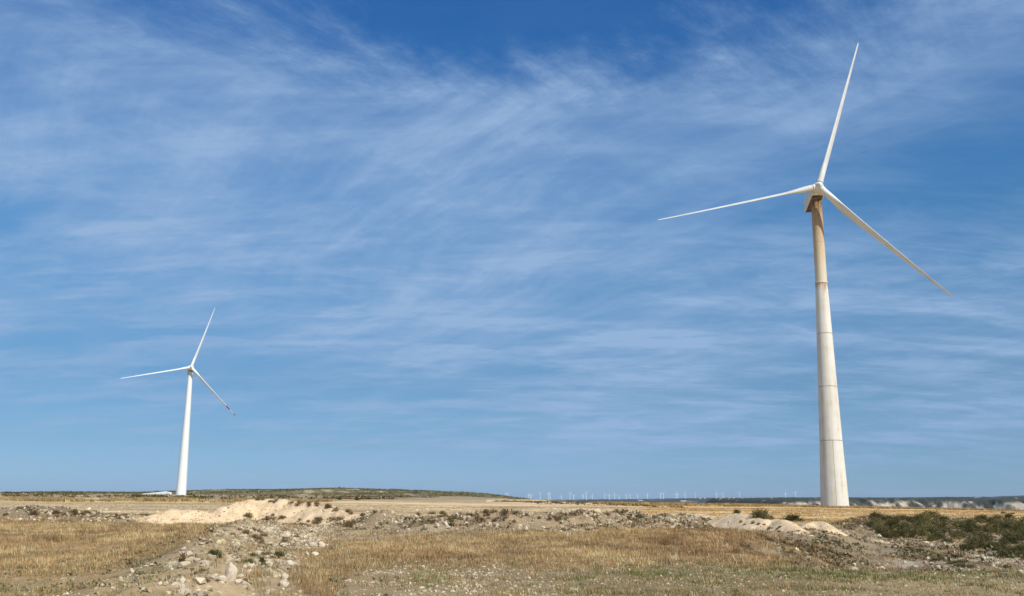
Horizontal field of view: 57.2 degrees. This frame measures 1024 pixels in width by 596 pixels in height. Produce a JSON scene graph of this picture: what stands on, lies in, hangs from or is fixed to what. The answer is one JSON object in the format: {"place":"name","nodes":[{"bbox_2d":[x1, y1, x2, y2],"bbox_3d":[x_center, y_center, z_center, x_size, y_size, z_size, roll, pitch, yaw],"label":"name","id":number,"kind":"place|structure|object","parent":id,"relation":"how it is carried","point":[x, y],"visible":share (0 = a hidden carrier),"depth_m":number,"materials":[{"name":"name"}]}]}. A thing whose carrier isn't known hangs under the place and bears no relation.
{"place":"outdoors","nodes":[
{"label":"outdoors","id":0,"kind":"place"},
{"bbox_2d":[0,488,524,498],"bbox_3d":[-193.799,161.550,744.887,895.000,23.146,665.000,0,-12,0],"label":"hill","id":1,"kind":"structure","parent":0,"point":[321,491],"depth_m":748.04,"materials":[{"name":"soil"}]},
{"bbox_2d":[1,487,527,498],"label":"hill scrub","id":2,"kind":"object","parent":1,"relation":"on","point":[415,492],"visible":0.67,"depth_m":770.15,"materials":[{"name":"green plant"}]},
{"bbox_2d":[0,493,1023,595],"bbox_3d":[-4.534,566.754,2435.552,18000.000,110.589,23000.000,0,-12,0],"label":"ground","id":3,"kind":"structure","parent":0,"point":[227,588],"depth_m":28.75,"materials":[{"name":"beige soil"}]},
{"bbox_2d":[144,491,171,494],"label":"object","id":4,"kind":"object","parent":3,"relation":"on","point":[164,493],"visible":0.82,"depth_m":529.92,"materials":[{"name":"white paint"}]},
{"bbox_2d":[136,509,220,523],"bbox_3d":[-21.243,14.041,59.552,11.520,1.245,10.400,0,-12,0],"label":"spoil heap","id":5,"kind":"object","parent":3,"relation":"on","point":[187,516],"visible":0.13,"depth_m":59.21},
{"bbox_2d":[124,309,235,494],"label":"wind turbine","id":6,"kind":"object","parent":3,"relation":"on","point":[181,487],"visible":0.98,"depth_m":569.31,"materials":[{"name":"white paint"}]},
{"bbox_2d":[176,552,199,561],"bbox_3d":[-7.144,5.708,20.672,0.516,0.337,0.397,1,-12,-2],"label":"shrub","id":7,"kind":"object","parent":3,"relation":"on","point":[183,556],"visible":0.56,"depth_m":20.61,"materials":[{"name":"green plant"}]},
{"bbox_2d":[207,545,225,557],"bbox_3d":[-6.670,5.707,21.095,0.456,0.304,0.413,2,-12,-8],"label":"shrub","id":8,"kind":"object","parent":3,"relation":"on","point":[211,551],"visible":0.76,"depth_m":21.02,"materials":[{"name":"green plant"}]},
{"bbox_2d":[215,575,227,581],"bbox_3d":[-4.830,4.673,15.610,0.203,0.131,0.116,7,-13,-27],"label":"rock","id":9,"kind":"object","parent":3,"relation":"on","point":[221,578],"visible":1,"depth_m":15.58,"materials":[{"name":"white stone"}]},
{"bbox_2d":[225,562,237,581],"bbox_3d":[-4.742,4.652,15.832,0.223,0.386,0.186,4,-13,-5],"label":"rock","id":10,"kind":"object","parent":3,"relation":"on","point":[231,571],"visible":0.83,"depth_m":15.78,"materials":[{"name":"white stone"}]},
{"bbox_2d":[233,579,243,585],"bbox_3d":[-4.607,4.792,15.814,0.177,0.125,0.179,-8,-14,35],"label":"rock","id":11,"kind":"object","parent":3,"relation":"on","point":[238,582],"visible":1,"depth_m":15.76,"materials":[{"name":"white stone"}]},
{"bbox_2d":[240,557,256,563],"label":"shrub","id":12,"kind":"object","parent":3,"relation":"on","point":[250,560],"visible":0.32,"depth_m":20.28,"materials":[{"name":"green plant"}]},
{"bbox_2d":[257,556,266,563],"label":"shrub","id":13,"kind":"object","parent":3,"relation":"on","point":[261,560],"visible":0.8,"depth_m":23.11,"materials":[{"name":"green plant"}]},
{"bbox_2d":[274,549,284,555],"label":"shrub","id":14,"kind":"object","parent":3,"relation":"on","point":[277,553],"visible":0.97,"depth_m":26.82,"materials":[{"name":"green plant"}]},
{"bbox_2d":[279,580,288,586],"bbox_3d":[-4.225,5.274,17.322,0.192,0.150,0.144,-7,-14,33],"label":"rock","id":15,"kind":"object","parent":3,"relation":"on","point":[283,583],"visible":0.99,"depth_m":17.28,"materials":[{"name":"white stone"}]},
{"bbox_2d":[281,572,288,579],"bbox_3d":[-4.347,5.314,17.919,0.160,0.154,0.122,-8,-15,36],"label":"rock","id":16,"kind":"object","parent":3,"relation":"on","point":[284,575],"visible":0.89,"depth_m":17.88,"materials":[{"name":"white stone"}]},
{"bbox_2d":[280,532,290,537],"bbox_3d":[-9.470,9.934,39.316,0.471,0.243,0.328,-4,-13,21],"label":"rock","id":17,"kind":"object","parent":3,"relation":"on","point":[286,534],"visible":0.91,"depth_m":39.20,"materials":[{"name":"white stone"}]},
{"bbox_2d":[280,536,290,542],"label":"dry weed","id":18,"kind":"object","parent":3,"relation":"on","point":[285,539],"visible":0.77,"depth_m":35.62,"materials":[{"name":"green plant"}]},
{"bbox_2d":[212,498,361,525],"bbox_3d":[-13.743,13.899,60.391,19.360,1.983,16.960,0,-12,0],"label":"spoil heap","id":19,"kind":"object","parent":3,"relation":"on","point":[258,512],"visible":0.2,"depth_m":61.68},
{"bbox_2d":[245,512,254,517],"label":"dry weed","id":20,"kind":"object","parent":19,"relation":"on","point":[249,515],"visible":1,"depth_m":61.66,"materials":[{"name":"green plant"}]},
{"bbox_2d":[318,541,325,546],"bbox_3d":[-6.901,8.912,33.944,0.280,0.234,0.210,-3,-12,18],"label":"rock","id":21,"kind":"object","parent":3,"relation":"on","point":[321,543],"visible":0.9,"depth_m":33.90,"materials":[{"name":"white stone"}]},
{"bbox_2d":[341,519,351,526],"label":"dry weed","id":22,"kind":"object","parent":3,"relation":"on","point":[346,523],"visible":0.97,"depth_m":52.21,"materials":[{"name":"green plant"}]},
{"bbox_2d":[1,491,698,508],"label":"field scrub","id":23,"kind":"object","parent":3,"relation":"on","point":[43,494],"visible":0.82,"depth_m":305.94,"materials":[{"name":"green plant"}]},
{"bbox_2d":[140,499,844,534],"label":"earth clods","id":24,"kind":"object","parent":3,"relation":"on","point":[219,515],"visible":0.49,"depth_m":60.23,"materials":[{"name":"soil"}]},
{"bbox_2d":[0,509,1023,595],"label":"straw grass","id":25,"kind":"structure","parent":3,"relation":"on","point":[270,547],"depth_m":24.61,"materials":[{"name":"beige plant"}]},
{"bbox_2d":[0,505,1023,595],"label":"brush","id":26,"kind":"object","parent":3,"relation":"on","point":[963,554],"visible":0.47,"depth_m":49.84,"materials":[{"name":"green plant"}]},
{"bbox_2d":[0,531,1023,595],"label":"green grass","id":27,"kind":"structure","parent":3,"relation":"on","point":[845,575],"depth_m":22.73,"materials":[{"name":"green plant"}]},
{"bbox_2d":[1,493,1023,595],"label":"loose stones","id":28,"kind":"object","parent":3,"relation":"on","point":[202,580],"visible":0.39,"depth_m":24.87,"materials":[{"name":"beige stone"}]},
{"bbox_2d":[673,513,715,518],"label":"spoil heap","id":29,"kind":"object","parent":3,"relation":"on","point":[706,516],"visible":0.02,"depth_m":66.18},
{"bbox_2d":[707,514,770,529],"bbox_3d":[14.646,14.746,59.465,10.400,2.088,14.400,0,-12,0],"label":"spoil heap","id":30,"kind":"object","parent":3,"relation":"on","point":[729,520],"visible":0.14,"depth_m":58.78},
{"bbox_2d":[749,505,771,518],"bbox_3d":[15.489,13.309,58.375,1.525,0.926,1.363,-8,-14,34],"label":"shrub","id":31,"kind":"object","parent":30,"relation":"on","point":[760,514],"visible":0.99,"depth_m":58.15,"materials":[{"name":"green plant"}]},
{"bbox_2d":[756,519,812,535],"bbox_3d":[15.753,13.946,54.546,9.600,2.039,13.440,0,-12,0],"label":"spoil heap","id":32,"kind":"object","parent":3,"relation":"on","point":[787,525],"visible":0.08,"depth_m":54.68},
{"bbox_2d":[781,513,804,521],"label":"shrub","id":33,"kind":"object","parent":3,"relation":"on","point":[792,517],"visible":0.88,"depth_m":76.63,"materials":[{"name":"green plant"}]},
{"bbox_2d":[659,44,952,506],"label":"wind turbine","id":34,"kind":"object","parent":3,"relation":"on","point":[833,487],"visible":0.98,"depth_m":228.96,"materials":[{"name":"metal"}]},
{"bbox_2d":[801,521,847,535],"bbox_3d":[18.837,14.833,58.677,10.400,1.684,10.880,0,-12,0],"label":"spoil heap","id":35,"kind":"object","parent":3,"relation":"on","point":[818,526],"visible":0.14,"depth_m":58.28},
{"bbox_2d":[862,518,876,527],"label":"shrub","id":36,"kind":"object","parent":3,"relation":"on","point":[868,523],"visible":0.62,"depth_m":69.11,"materials":[{"name":"green plant"}]},
{"bbox_2d":[865,515,884,524],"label":"shrub","id":37,"kind":"object","parent":3,"relation":"on","point":[878,521],"visible":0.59,"depth_m":73.63,"materials":[{"name":"green plant"}]},
{"bbox_2d":[869,511,883,519],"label":"shrub","id":38,"kind":"object","parent":3,"relation":"on","point":[877,515],"visible":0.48,"depth_m":80.86,"materials":[{"name":"green plant"}]},
{"bbox_2d":[869,523,888,528],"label":"shrub","id":39,"kind":"object","parent":3,"relation":"on","point":[875,525],"visible":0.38,"depth_m":66.49,"materials":[{"name":"green plant"}]},
{"bbox_2d":[873,524,886,533],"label":"shrub","id":40,"kind":"object","parent":3,"relation":"on","point":[877,529],"visible":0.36,"depth_m":62.90,"materials":[{"name":"green plant"}]},
{"bbox_2d":[876,523,896,536],"bbox_3d":[24.797,15.280,61.747,1.528,0.930,1.478,-7,-14,31],"label":"shrub","id":41,"kind":"object","parent":3,"relation":"on","point":[889,527],"visible":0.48,"depth_m":61.77,"materials":[{"name":"green plant"}]},
{"bbox_2d":[884,514,893,521],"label":"shrub","id":42,"kind":"object","parent":3,"relation":"on","point":[887,517],"visible":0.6,"depth_m":77.35,"materials":[{"name":"green plant"}]},
{"bbox_2d":[881,519,897,526],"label":"shrub","id":43,"kind":"object","parent":3,"relation":"on","point":[891,523],"visible":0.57,"depth_m":71.60,"materials":[{"name":"green plant"}]},
{"bbox_2d":[881,529,900,539],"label":"shrub","id":44,"kind":"object","parent":3,"relation":"on","point":[890,534],"visible":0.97,"depth_m":60.49,"materials":[{"name":"green plant"}]},
{"bbox_2d":[882,516,901,522],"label":"shrub","id":45,"kind":"object","parent":3,"relation":"on","point":[895,519],"visible":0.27,"depth_m":72.42,"materials":[{"name":"green plant"}]},
{"bbox_2d":[892,521,910,528],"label":"shrub","id":46,"kind":"object","parent":3,"relation":"on","point":[899,524],"visible":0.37,"depth_m":70.88,"materials":[{"name":"green plant"}]},
{"bbox_2d":[896,529,908,537],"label":"shrub","id":47,"kind":"object","parent":3,"relation":"on","point":[902,534],"visible":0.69,"depth_m":61.36,"materials":[{"name":"green plant"}]},
{"bbox_2d":[896,511,908,519],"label":"shrub","id":48,"kind":"object","parent":3,"relation":"on","point":[903,517],"visible":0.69,"depth_m":80.50,"materials":[{"name":"green plant"}]},
{"bbox_2d":[895,525,911,533],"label":"shrub","id":49,"kind":"object","parent":3,"relation":"on","point":[899,528],"visible":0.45,"depth_m":64.71,"materials":[{"name":"green plant"}]},
{"bbox_2d":[905,513,919,522],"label":"shrub","id":50,"kind":"object","parent":3,"relation":"on","point":[912,519],"visible":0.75,"depth_m":77.41,"materials":[{"name":"green plant"}]},
{"bbox_2d":[905,527,922,534],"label":"shrub","id":51,"kind":"object","parent":3,"relation":"on","point":[911,531],"visible":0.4,"depth_m":63.47,"materials":[{"name":"green plant"}]},
{"bbox_2d":[915,529,930,536],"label":"shrub","id":52,"kind":"object","parent":3,"relation":"on","point":[921,532],"visible":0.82,"depth_m":61.66,"materials":[{"name":"green plant"}]},
{"bbox_2d":[918,517,927,524],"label":"shrub","id":53,"kind":"object","parent":3,"relation":"on","point":[923,522],"visible":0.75,"depth_m":74.24,"materials":[{"name":"green plant"}]},
{"bbox_2d":[916,523,930,531],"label":"shrub","id":54,"kind":"object","parent":3,"relation":"on","point":[923,528],"visible":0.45,"depth_m":67.05,"materials":[{"name":"green plant"}]},
{"bbox_2d":[916,511,931,520],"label":"shrub","id":55,"kind":"object","parent":3,"relation":"on","point":[923,516],"visible":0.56,"depth_m":80.45,"materials":[{"name":"green plant"}]},
{"bbox_2d":[920,509,940,517],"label":"shrub","id":56,"kind":"object","parent":3,"relation":"on","point":[933,512],"visible":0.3,"depth_m":88.17,"materials":[{"name":"green plant"}]},
{"bbox_2d":[925,532,939,541],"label":"shrub","id":57,"kind":"object","parent":3,"relation":"on","point":[929,538],"visible":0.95,"depth_m":58.87,"materials":[{"name":"green plant"}]},
{"bbox_2d":[926,526,941,533],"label":"shrub","id":58,"kind":"object","parent":3,"relation":"on","point":[933,531],"visible":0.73,"depth_m":63.78,"materials":[{"name":"green plant"}]},
{"bbox_2d":[932,532,945,538],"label":"shrub","id":59,"kind":"object","parent":3,"relation":"on","point":[941,535],"visible":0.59,"depth_m":60.98,"materials":[{"name":"green plant"}]},
{"bbox_2d":[932,521,945,528],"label":"shrub","id":60,"kind":"object","parent":3,"relation":"on","point":[940,526],"visible":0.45,"depth_m":70.36,"materials":[{"name":"green plant"}]},
{"bbox_2d":[927,511,951,524],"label":"shrub","id":61,"kind":"object","parent":3,"relation":"on","point":[940,519],"visible":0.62,"depth_m":75.29,"materials":[{"name":"green plant"}]},
{"bbox_2d":[941,526,952,533],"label":"shrub","id":62,"kind":"object","parent":3,"relation":"on","point":[944,530],"visible":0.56,"depth_m":65.18,"materials":[{"name":"green plant"}]},
{"bbox_2d":[940,537,954,542],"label":"shrub","id":63,"kind":"object","parent":3,"relation":"on","point":[947,540],"visible":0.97,"depth_m":57.92,"materials":[{"name":"green plant"}]},
{"bbox_2d":[949,532,961,537],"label":"shrub","id":64,"kind":"object","parent":3,"relation":"on","point":[955,535],"visible":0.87,"depth_m":61.30,"materials":[{"name":"green plant"}]},
{"bbox_2d":[947,517,967,528],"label":"shrub","id":65,"kind":"object","parent":3,"relation":"on","point":[959,524],"visible":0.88,"depth_m":71.23,"materials":[{"name":"green plant"}]},
{"bbox_2d":[947,530,968,537],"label":"shrub","id":66,"kind":"object","parent":3,"relation":"on","point":[962,534],"visible":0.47,"depth_m":62.25,"materials":[{"name":"green plant"}]},
{"bbox_2d":[956,540,977,551],"bbox_3d":[25.709,14.065,53.294,1.149,0.693,1.285,9,-14,-34],"label":"shrub","id":67,"kind":"object","parent":3,"relation":"on","point":[966,547],"visible":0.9,"depth_m":53.19,"materials":[{"name":"green plant"}]},
{"bbox_2d":[961,519,976,527],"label":"shrub","id":68,"kind":"object","parent":3,"relation":"on","point":[962,526],"visible":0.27,"depth_m":70.68,"materials":[{"name":"green plant"}]},
{"bbox_2d":[963,518,975,523],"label":"shrub","id":69,"kind":"object","parent":3,"relation":"on","point":[970,520],"visible":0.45,"depth_m":75.16,"materials":[{"name":"green plant"}]},
{"bbox_2d":[960,535,981,543],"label":"shrub","id":70,"kind":"object","parent":3,"relation":"on","point":[968,538],"visible":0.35,"depth_m":57.98,"materials":[{"name":"green plant"}]},
{"bbox_2d":[960,524,983,532],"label":"shrub","id":71,"kind":"object","parent":3,"relation":"on","point":[969,528],"visible":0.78,"depth_m":66.82,"materials":[{"name":"green plant"}]},
{"bbox_2d":[962,522,983,532],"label":"shrub","id":72,"kind":"object","parent":3,"relation":"on","point":[970,525],"visible":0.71,"depth_m":66.80,"materials":[{"name":"green plant"}]},
{"bbox_2d":[962,536,988,545],"bbox_3d":[27.956,14.574,56.242,1.288,0.777,1.386,5,-13,-23],"label":"shrub","id":73,"kind":"object","parent":3,"relation":"on","point":[972,540],"visible":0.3,"depth_m":56.29,"materials":[{"name":"green plant"}]},
{"bbox_2d":[971,538,986,548],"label":"shrub","id":74,"kind":"object","parent":3,"relation":"on","point":[979,544],"visible":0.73,"depth_m":54.55,"materials":[{"name":"green plant"}]},
{"bbox_2d":[973,528,984,535],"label":"shrub","id":75,"kind":"object","parent":3,"relation":"on","point":[980,533],"visible":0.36,"depth_m":62.01,"materials":[{"name":"green plant"}]},
{"bbox_2d":[972,513,988,520],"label":"shrub","id":76,"kind":"object","parent":3,"relation":"on","point":[981,516],"visible":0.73,"depth_m":84.44,"materials":[{"name":"green plant"}]},
{"bbox_2d":[977,532,995,541],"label":"shrub","id":77,"kind":"object","parent":3,"relation":"on","point":[988,537],"visible":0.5,"depth_m":59.19,"materials":[{"name":"green plant"}]},
{"bbox_2d":[983,523,1000,532],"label":"shrub","id":78,"kind":"object","parent":3,"relation":"on","point":[988,526],"visible":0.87,"depth_m":66.88,"materials":[{"name":"green plant"}]},
{"bbox_2d":[984,541,1002,551],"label":"shrub","id":79,"kind":"object","parent":3,"relation":"on","point":[994,546],"visible":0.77,"depth_m":52.73,"materials":[{"name":"green plant"}]},
{"bbox_2d":[986,517,1002,524],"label":"shrub","id":80,"kind":"object","parent":3,"relation":"on","point":[997,521],"visible":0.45,"depth_m":72.81,"materials":[{"name":"green plant"}]},
{"bbox_2d":[987,524,1004,532],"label":"shrub","id":81,"kind":"object","parent":3,"relation":"on","point":[996,526],"visible":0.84,"depth_m":66.95,"materials":[{"name":"green plant"}]},
{"bbox_2d":[990,514,1007,518],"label":"shrub","id":82,"kind":"object","parent":3,"relation":"on","point":[996,517],"visible":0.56,"depth_m":85.10,"materials":[{"name":"green plant"}]},
{"bbox_2d":[998,522,1010,528],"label":"shrub","id":83,"kind":"object","parent":3,"relation":"on","point":[1005,525],"visible":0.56,"depth_m":69.86,"materials":[{"name":"green plant"}]},
{"bbox_2d":[999,539,1011,544],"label":"shrub","id":84,"kind":"object","parent":3,"relation":"on","point":[1004,541],"visible":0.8,"depth_m":56.63,"materials":[{"name":"green plant"}]},
{"bbox_2d":[997,529,1016,540],"bbox_3d":[31.993,15.399,60.819,1.238,0.866,1.192,-2,-12,14],"label":"shrub","id":85,"kind":"object","parent":3,"relation":"on","point":[1006,536],"visible":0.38,"depth_m":60.71,"materials":[{"name":"green plant"}]},
{"bbox_2d":[1000,542,1014,548],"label":"shrub","id":86,"kind":"object","parent":3,"relation":"on","point":[1003,546],"visible":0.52,"depth_m":53.03,"materials":[{"name":"green plant"}]},
{"bbox_2d":[1000,516,1017,523],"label":"shrub","id":87,"kind":"object","parent":3,"relation":"on","point":[1008,520],"visible":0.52,"depth_m":72.79,"materials":[{"name":"green plant"}]},
{"bbox_2d":[998,547,1020,557],"bbox_3d":[26.524,13.584,50.240,1.175,0.733,1.220,5,-13,-19],"label":"shrub","id":88,"kind":"object","parent":3,"relation":"on","point":[1007,552],"visible":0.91,"depth_m":50.14,"materials":[{"name":"green plant"}]},
{"bbox_2d":[1003,512,1015,517],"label":"shrub","id":89,"kind":"object","parent":3,"relation":"on","point":[1009,514],"visible":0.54,"depth_m":93.16,"materials":[{"name":"green plant"}]},
{"bbox_2d":[1002,535,1021,543],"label":"shrub","id":90,"kind":"object","parent":3,"relation":"on","point":[1013,539],"visible":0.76,"depth_m":57.29,"materials":[{"name":"green plant"}]},
{"bbox_2d":[1007,546,1019,551],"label":"shrub","id":91,"kind":"object","parent":3,"relation":"on","point":[1014,548],"visible":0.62,"depth_m":52.25,"materials":[{"name":"green plant"}]},
{"bbox_2d":[1005,525,1022,532],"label":"shrub","id":92,"kind":"object","parent":3,"relation":"on","point":[1014,529],"visible":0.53,"depth_m":66.97,"materials":[{"name":"green plant"}]},
{"bbox_2d":[1009,519,1023,528],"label":"shrub","id":93,"kind":"object","parent":3,"relation":"on","point":[1019,524],"visible":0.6,"depth_m":69.13,"materials":[{"name":"green plant"}]},
{"bbox_2d":[1010,529,1023,540],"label":"shrub","id":94,"kind":"object","parent":3,"relation":"on","point":[1019,535],"visible":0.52,"depth_m":61.50,"materials":[{"name":"green plant"}]},
{"bbox_2d":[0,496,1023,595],"bbox_3d":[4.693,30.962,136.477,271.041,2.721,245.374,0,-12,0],"label":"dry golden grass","id":95,"kind":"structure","parent":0,"point":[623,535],"depth_m":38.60,"materials":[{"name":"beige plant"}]},
{"bbox_2d":[0,0,1023,499],"label":"sky","id":96,"kind":"structure","parent":0,"point":[427,242],"materials":[{"name":"blue"}]},
{"bbox_2d":[549,495,1023,503],"bbox_3d":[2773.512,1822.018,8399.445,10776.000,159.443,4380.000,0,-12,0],"label":"wooded ridge","id":97,"kind":"structure","parent":0,"point":[691,500],"depth_m":8706.78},
{"bbox_2d":[706,497,1023,509],"bbox_3d":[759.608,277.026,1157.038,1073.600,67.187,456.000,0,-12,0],"label":"chalk slopes","id":98,"kind":"structure","parent":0,"point":[1010,503],"depth_m":1039.83,"materials":[{"name":"white stone"}]}
]}

